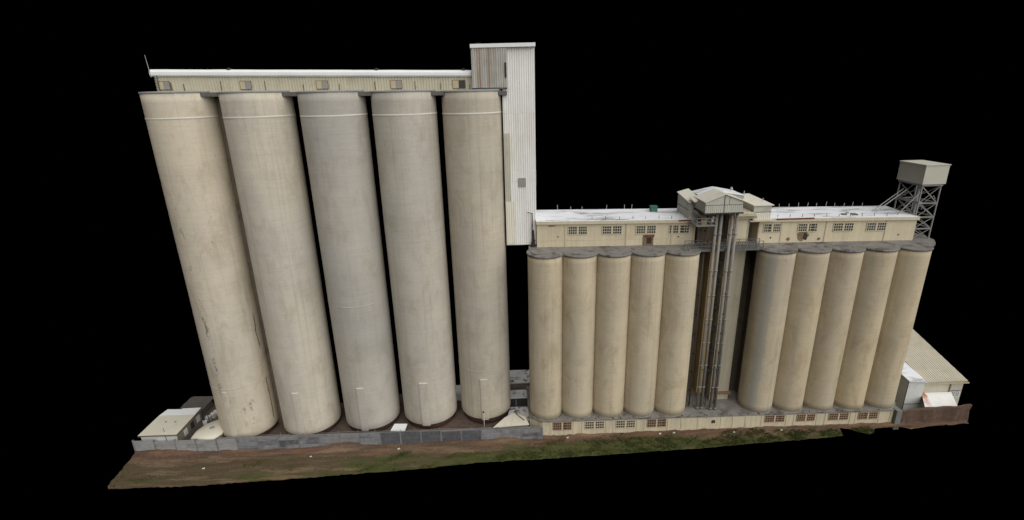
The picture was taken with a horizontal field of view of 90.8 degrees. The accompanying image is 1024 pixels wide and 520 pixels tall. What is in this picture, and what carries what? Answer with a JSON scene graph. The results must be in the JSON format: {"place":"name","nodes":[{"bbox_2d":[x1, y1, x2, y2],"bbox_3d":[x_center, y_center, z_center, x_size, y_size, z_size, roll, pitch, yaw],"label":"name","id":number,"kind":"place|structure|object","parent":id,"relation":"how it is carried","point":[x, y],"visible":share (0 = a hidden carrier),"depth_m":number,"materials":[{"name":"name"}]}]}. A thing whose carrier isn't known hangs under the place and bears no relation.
{"place":"outdoors","nodes":[
{"label":"outdoors","id":0,"kind":"place"},
{"bbox_2d":[188,394,529,439],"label":"yard ground","id":1,"kind":"structure","parent":0,"point":[460,420],"depth_m":74.64,"materials":[{"name":"brown soil"}]},
{"bbox_2d":[137,408,202,441],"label":"shed","id":2,"kind":"structure","parent":1,"relation":"on","point":[176,424],"depth_m":72.30,"materials":[{"name":"metal"}]},
{"bbox_2d":[180,396,212,415],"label":"felt roof","id":3,"kind":"structure","parent":2,"relation":"part of","point":[204,403],"depth_m":79.31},
{"bbox_2d":[191,419,224,439],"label":"tank cover","id":4,"kind":"object","parent":1,"relation":"on","point":[211,430],"visible":0.66,"depth_m":71.20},
{"bbox_2d":[138,91,282,436],"bbox_3d":[-39.096,2.536,67.505,7.875,47.573,7.798,10,21,31],"label":"grain silo","id":5,"kind":"object","parent":1,"relation":"on","point":[188,137],"visible":0.97,"depth_m":63.77,"materials":[{"name":"beige paint"}]},
{"bbox_2d":[145,57,506,96],"bbox_3d":[-21.362,-22.482,61.729,41.771,5.412,5.239,-3,18,-4],"label":"conveyor gallery","id":6,"kind":"object","parent":5,"relation":"on","point":[213,82],"visible":0.85,"depth_m":60.25,"materials":[{"name":"metal"}]},
{"bbox_2d":[157,81,170,89],"bbox_3d":[-40.686,-20.409,59.065,1.350,0.980,0.090,-2,18,-1],"label":"window","id":7,"kind":"structure","parent":6,"relation":"in","point":[164,85],"depth_m":59.03,"materials":[{"name":"beige glass"}]},
{"bbox_2d":[239,81,251,89],"bbox_3d":[-31.552,-20.709,59.805,1.370,0.980,0.090,-2,18,-1],"label":"window","id":8,"kind":"structure","parent":6,"relation":"in","point":[244,85],"depth_m":59.77,"materials":[{"name":"beige glass"}]},
{"bbox_2d":[316,80,328,88],"bbox_3d":[-22.751,-20.999,60.518,1.440,0.980,0.090,-2,18,-1],"label":"window","id":9,"kind":"structure","parent":6,"relation":"in","point":[323,84],"depth_m":60.48,"materials":[{"name":"beige glass"}]},
{"bbox_2d":[390,80,402,88],"bbox_3d":[-14.026,-21.286,61.225,1.440,0.980,0.090,-2,18,-1],"label":"window","id":10,"kind":"structure","parent":6,"relation":"in","point":[395,84],"depth_m":61.19,"materials":[{"name":"beige glass"}]},
{"bbox_2d":[452,80,465,88],"bbox_3d":[-6.499,-21.535,61.835,1.580,0.980,0.090,-2,18,-1],"label":"window","id":11,"kind":"structure","parent":6,"relation":"in","point":[456,83],"depth_m":61.79,"materials":[{"name":"beige glass"}]},
{"bbox_2d":[217,90,340,434],"bbox_3d":[-30.230,2.173,68.165,8.206,47.399,8.308,-2,18,-1],"label":"grain silo","id":12,"kind":"object","parent":1,"relation":"on","point":[261,130],"visible":0.99,"depth_m":64.06,"materials":[{"name":"beige paint"}]},
{"bbox_2d":[296,90,399,432],"bbox_3d":[-21.397,1.801,68.854,8.038,47.227,8.140,-2,18,-1],"label":"grain silo","id":13,"kind":"object","parent":1,"relation":"on","point":[336,133],"visible":0.98,"depth_m":64.72,"materials":[{"name":"grey paint"}]},
{"bbox_2d":[217,426,540,438],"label":"kerb","id":14,"kind":"structure","parent":1,"relation":"on","point":[537,427],"depth_m":70.83,"materials":[{"name":"grey concrete"}]},
{"bbox_2d":[391,424,406,430],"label":"white sheet","id":15,"kind":"object","parent":1,"relation":"on","point":[398,427],"visible":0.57,"depth_m":71.82,"materials":[{"name":"metal"}]},
{"bbox_2d":[371,89,456,428],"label":"grain silo","id":16,"kind":"object","parent":1,"relation":"on","point":[405,122],"visible":0.98,"depth_m":65.34,"materials":[{"name":"grey paint"}]},
{"bbox_2d":[456,385,460,400],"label":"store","id":17,"kind":"structure","parent":1,"relation":"on","point":[458,391],"depth_m":80.06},
{"bbox_2d":[441,89,510,423],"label":"grain silo","id":18,"kind":"object","parent":1,"relation":"on","point":[473,134],"visible":0.99,"depth_m":66.15,"materials":[{"name":"grey paint"}]},
{"bbox_2d":[470,42,536,244],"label":"elevator tower","id":19,"kind":"structure","parent":18,"relation":"on","point":[509,68],"depth_m":62.92,"materials":[{"name":"metal"}]},
{"bbox_2d":[494,413,528,426],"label":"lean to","id":20,"kind":"object","parent":1,"relation":"on","point":[514,420],"visible":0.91,"depth_m":71.92,"materials":[{"name":"beige metal"}]},
{"bbox_2d":[508,407,528,421],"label":"concrete apron","id":21,"kind":"object","parent":1,"relation":"on","point":[523,411],"visible":0.36,"depth_m":76.26,"materials":[{"name":"grey concrete"}]},
{"bbox_2d":[510,390,527,406],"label":"shed","id":22,"kind":"structure","parent":1,"relation":"on","point":[518,397],"depth_m":78.09,"materials":[{"name":"metal"}]},
{"bbox_2d":[510,370,529,389],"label":"shed","id":23,"kind":"structure","parent":1,"relation":"on","point":[519,379],"depth_m":82.02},
{"bbox_2d":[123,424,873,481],"bbox_3d":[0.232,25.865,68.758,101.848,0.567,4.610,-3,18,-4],"label":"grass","id":24,"kind":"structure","parent":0,"point":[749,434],"depth_m":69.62,"materials":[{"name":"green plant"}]},
{"bbox_2d":[0,0,1023,519],"label":"sky","id":25,"kind":"structure","parent":0,"point":[639,103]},
{"bbox_2d":[108,420,967,488],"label":"ground","id":26,"kind":"structure","parent":0,"point":[171,469],"depth_m":68.74,"materials":[{"name":"brown plant"}]},
{"bbox_2d":[132,426,542,450],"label":"panel fence","id":27,"kind":"object","parent":26,"relation":"on","point":[257,443],"visible":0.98,"depth_m":70.33,"materials":[{"name":"metal"}]},
{"bbox_2d":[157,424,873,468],"bbox_3d":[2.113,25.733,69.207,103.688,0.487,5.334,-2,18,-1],"label":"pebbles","id":28,"kind":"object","parent":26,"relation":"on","point":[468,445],"visible":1,"depth_m":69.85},
{"bbox_2d":[526,386,902,434],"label":"base building","id":29,"kind":"structure","parent":26,"relation":"on","point":[729,412],"depth_m":71.90,"materials":[{"name":"grey concrete"}]},
{"bbox_2d":[526,247,563,420],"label":"short silo","id":30,"kind":"object","parent":29,"relation":"on","point":[545,287],"visible":0.96,"depth_m":67.39,"materials":[{"name":"beige paint"}]},
{"bbox_2d":[529,202,935,256],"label":"roof gallery","id":31,"kind":"object","parent":30,"relation":"on","point":[575,231],"visible":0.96,"depth_m":67.47,"materials":[{"name":"grey concrete"}]},
{"bbox_2d":[527,212,534,246],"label":"downpipe","id":32,"kind":"object","parent":31,"relation":"attached to","point":[533,242],"visible":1,"depth_m":67.38,"materials":[{"name":"metal"}]},
{"bbox_2d":[568,226,587,234],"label":"window","id":33,"kind":"structure","parent":31,"relation":"in","point":[572,230],"depth_m":66.78,"materials":[{"name":"beige glass"}]},
{"bbox_2d":[602,225,621,234],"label":"window","id":34,"kind":"structure","parent":31,"relation":"in","point":[615,229],"depth_m":66.88,"materials":[{"name":"beige glass"}]},
{"bbox_2d":[636,225,656,233],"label":"window","id":35,"kind":"structure","parent":31,"relation":"in","point":[640,229],"depth_m":66.97,"materials":[{"name":"beige glass"}]},
{"bbox_2d":[649,205,657,211],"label":"green box","id":36,"kind":"object","parent":31,"relation":"on","point":[653,208],"visible":0.96,"depth_m":70.45,"materials":[{"name":"paint"}]},
{"bbox_2d":[669,224,689,233],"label":"window","id":37,"kind":"structure","parent":31,"relation":"in","point":[682,229],"depth_m":67.07,"materials":[{"name":"beige glass"}]},
{"bbox_2d":[689,210,716,226],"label":"machinery platform","id":38,"kind":"structure","parent":31,"relation":"on","point":[705,221],"depth_m":64.20,"materials":[{"name":"metal"}]},
{"bbox_2d":[677,186,773,221],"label":"headhouse","id":39,"kind":"structure","parent":31,"relation":"on","point":[711,200],"depth_m":66.06,"materials":[{"name":"metal"}]},
{"bbox_2d":[763,223,781,232],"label":"window","id":40,"kind":"structure","parent":31,"relation":"in","point":[776,227],"depth_m":67.33,"materials":[{"name":"beige glass"}]},
{"bbox_2d":[797,223,817,231],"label":"window","id":41,"kind":"structure","parent":31,"relation":"in","point":[802,227],"depth_m":67.43,"materials":[{"name":"beige glass"}]},
{"bbox_2d":[833,222,853,231],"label":"window","id":42,"kind":"structure","parent":31,"relation":"in","point":[837,227],"depth_m":67.55,"materials":[{"name":"beige glass"}]},
{"bbox_2d":[841,212,857,215],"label":"roof debris","id":43,"kind":"object","parent":31,"relation":"on","point":[852,214],"visible":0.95,"depth_m":68.45,"materials":[{"name":"metal"}]},
{"bbox_2d":[866,222,886,230],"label":"window","id":44,"kind":"structure","parent":31,"relation":"in","point":[871,226],"depth_m":67.63,"materials":[{"name":"beige glass"}]},
{"bbox_2d":[872,160,951,238],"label":"tank tower","id":45,"kind":"structure","parent":31,"relation":"on","point":[920,173],"depth_m":67.89,"materials":[{"name":"metal"}]},
{"bbox_2d":[553,422,571,430],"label":"window","id":46,"kind":"structure","parent":29,"relation":"in","point":[556,425],"depth_m":71.38,"materials":[{"name":"brown glass"}]},
{"bbox_2d":[562,246,597,419],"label":"short silo","id":47,"kind":"object","parent":29,"relation":"on","point":[579,304],"visible":0.88,"depth_m":67.50,"materials":[{"name":"beige paint"}]},
{"bbox_2d":[585,421,604,429],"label":"window","id":48,"kind":"structure","parent":29,"relation":"in","point":[588,424],"depth_m":71.45,"materials":[{"name":"brown glass"}]},
{"bbox_2d":[593,246,631,418],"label":"short silo","id":49,"kind":"object","parent":29,"relation":"on","point":[612,297],"visible":0.82,"depth_m":67.55,"materials":[{"name":"beige paint"}]},
{"bbox_2d":[616,420,635,428],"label":"window","id":50,"kind":"structure","parent":29,"relation":"in","point":[619,423],"depth_m":71.52,"materials":[{"name":"brown glass"}]},
{"bbox_2d":[623,245,666,417],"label":"short silo","id":51,"kind":"object","parent":29,"relation":"on","point":[645,295],"visible":0.88,"depth_m":67.63,"materials":[{"name":"beige paint"}]},
{"bbox_2d":[647,419,666,427],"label":"window","id":52,"kind":"structure","parent":29,"relation":"in","point":[650,422],"depth_m":71.61,"materials":[{"name":"brown glass"}]},
{"bbox_2d":[654,245,700,416],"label":"short silo","id":53,"kind":"object","parent":29,"relation":"on","point":[679,293],"visible":0.81,"depth_m":67.73,"materials":[{"name":"beige paint"}]},
{"bbox_2d":[684,238,763,251],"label":"walkway","id":54,"kind":"structure","parent":53,"relation":"on","point":[708,248],"depth_m":65.75,"materials":[{"name":"grey metal"}]},
{"bbox_2d":[685,214,702,402],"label":"service pipe","id":55,"kind":"object","parent":29,"relation":"on","point":[696,288],"visible":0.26,"depth_m":68.24,"materials":[{"name":"metal"}]},
{"bbox_2d":[688,215,707,404],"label":"service pipe","id":56,"kind":"object","parent":29,"relation":"on","point":[697,315],"visible":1,"depth_m":69.53,"materials":[{"name":"metal"}]},
{"bbox_2d":[695,214,718,409],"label":"spout pipe","id":57,"kind":"object","parent":29,"relation":"on","point":[706,313],"visible":0.97,"depth_m":68.04,"materials":[{"name":"metal"}]},
{"bbox_2d":[699,214,722,409],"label":"spout pipe","id":58,"kind":"object","parent":29,"relation":"on","point":[712,305],"visible":0.98,"depth_m":67.90,"materials":[{"name":"metal"}]},
{"bbox_2d":[701,214,723,398],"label":"service pipe","id":59,"kind":"object","parent":29,"relation":"on","point":[713,307],"visible":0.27,"depth_m":69.72,"materials":[{"name":"metal"}]},
{"bbox_2d":[702,221,728,402],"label":"caged ladder","id":60,"kind":"object","parent":29,"relation":"on","point":[714,316],"visible":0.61,"depth_m":68.76,"materials":[{"name":"metal"}]},
{"bbox_2d":[708,214,733,409],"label":"spout pipe","id":61,"kind":"object","parent":29,"relation":"on","point":[721,306],"visible":0.99,"depth_m":67.74,"materials":[{"name":"metal"}]},
{"bbox_2d":[686,208,756,399],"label":"lift shaft","id":62,"kind":"object","parent":29,"relation":"on","point":[735,292],"visible":0.53,"depth_m":70.85,"materials":[{"name":"concrete"}]},
{"bbox_2d":[713,214,735,403],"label":"service pipe","id":63,"kind":"object","parent":29,"relation":"on","point":[724,307],"visible":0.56,"depth_m":69.28,"materials":[{"name":"metal"}]},
{"bbox_2d":[713,214,738,409],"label":"spout pipe","id":64,"kind":"object","parent":29,"relation":"on","point":[726,307],"visible":0.97,"depth_m":67.73,"materials":[{"name":"metal"}]},
{"bbox_2d":[729,250,756,393],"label":"bin block","id":65,"kind":"structure","parent":29,"relation":"on","point":[746,289],"depth_m":73.39,"materials":[{"name":"concrete"}]},
{"bbox_2d":[736,243,797,413],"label":"short silo","id":66,"kind":"object","parent":29,"relation":"on","point":[771,285],"visible":0.98,"depth_m":68.22,"materials":[{"name":"beige paint"}]},
{"bbox_2d":[764,415,784,422],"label":"window","id":67,"kind":"structure","parent":29,"relation":"in","point":[768,418],"depth_m":71.87,"materials":[{"name":"brown glass"}]},
{"bbox_2d":[772,242,831,412],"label":"short silo","id":68,"kind":"object","parent":29,"relation":"on","point":[807,288],"visible":0.78,"depth_m":68.03,"materials":[{"name":"paint"}]},
{"bbox_2d":[796,414,815,421],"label":"window","id":69,"kind":"structure","parent":29,"relation":"in","point":[800,417],"depth_m":71.94,"materials":[{"name":"brown glass"}]},
{"bbox_2d":[802,241,865,411],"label":"short silo","id":70,"kind":"object","parent":29,"relation":"on","point":[840,288],"visible":0.73,"depth_m":68.12,"materials":[{"name":"paint"}]},
{"bbox_2d":[828,413,848,420],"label":"window","id":71,"kind":"structure","parent":29,"relation":"in","point":[832,416],"depth_m":72.03,"materials":[{"name":"brown glass"}]},
{"bbox_2d":[833,241,899,410],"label":"short silo","id":72,"kind":"object","parent":29,"relation":"on","point":[873,285],"visible":0.63,"depth_m":68.20,"materials":[{"name":"paint"}]},
{"bbox_2d":[857,412,878,419],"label":"window","id":73,"kind":"structure","parent":29,"relation":"in","point":[862,415],"depth_m":72.10,"materials":[{"name":"brown glass"}]},
{"bbox_2d":[864,240,933,409],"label":"short silo","id":74,"kind":"object","parent":29,"relation":"on","point":[907,283],"visible":0.67,"depth_m":68.28,"materials":[{"name":"paint"}]},
{"bbox_2d":[900,404,972,423],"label":"brown wall","id":75,"kind":"structure","parent":26,"relation":"on","point":[948,413],"depth_m":72.10,"materials":[{"name":"brick"}]},
{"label":"barn yard","id":76,"kind":"structure","parent":0,"visible":0},
{"bbox_2d":[895,362,927,409],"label":"annex","id":77,"kind":"object","parent":76,"relation":"on","point":[912,382],"visible":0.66,"depth_m":74.50,"materials":[{"name":"metal"}]},
{"bbox_2d":[905,330,969,407],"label":"barn","id":78,"kind":"structure","parent":76,"relation":"on","point":[936,371],"depth_m":75.47,"materials":[{"name":"beige metal"}]},
{"bbox_2d":[951,390,960,396],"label":"window","id":79,"kind":"structure","parent":78,"relation":"in","point":[955,393],"depth_m":75.04,"materials":[{"name":"white glass"}]}
]}

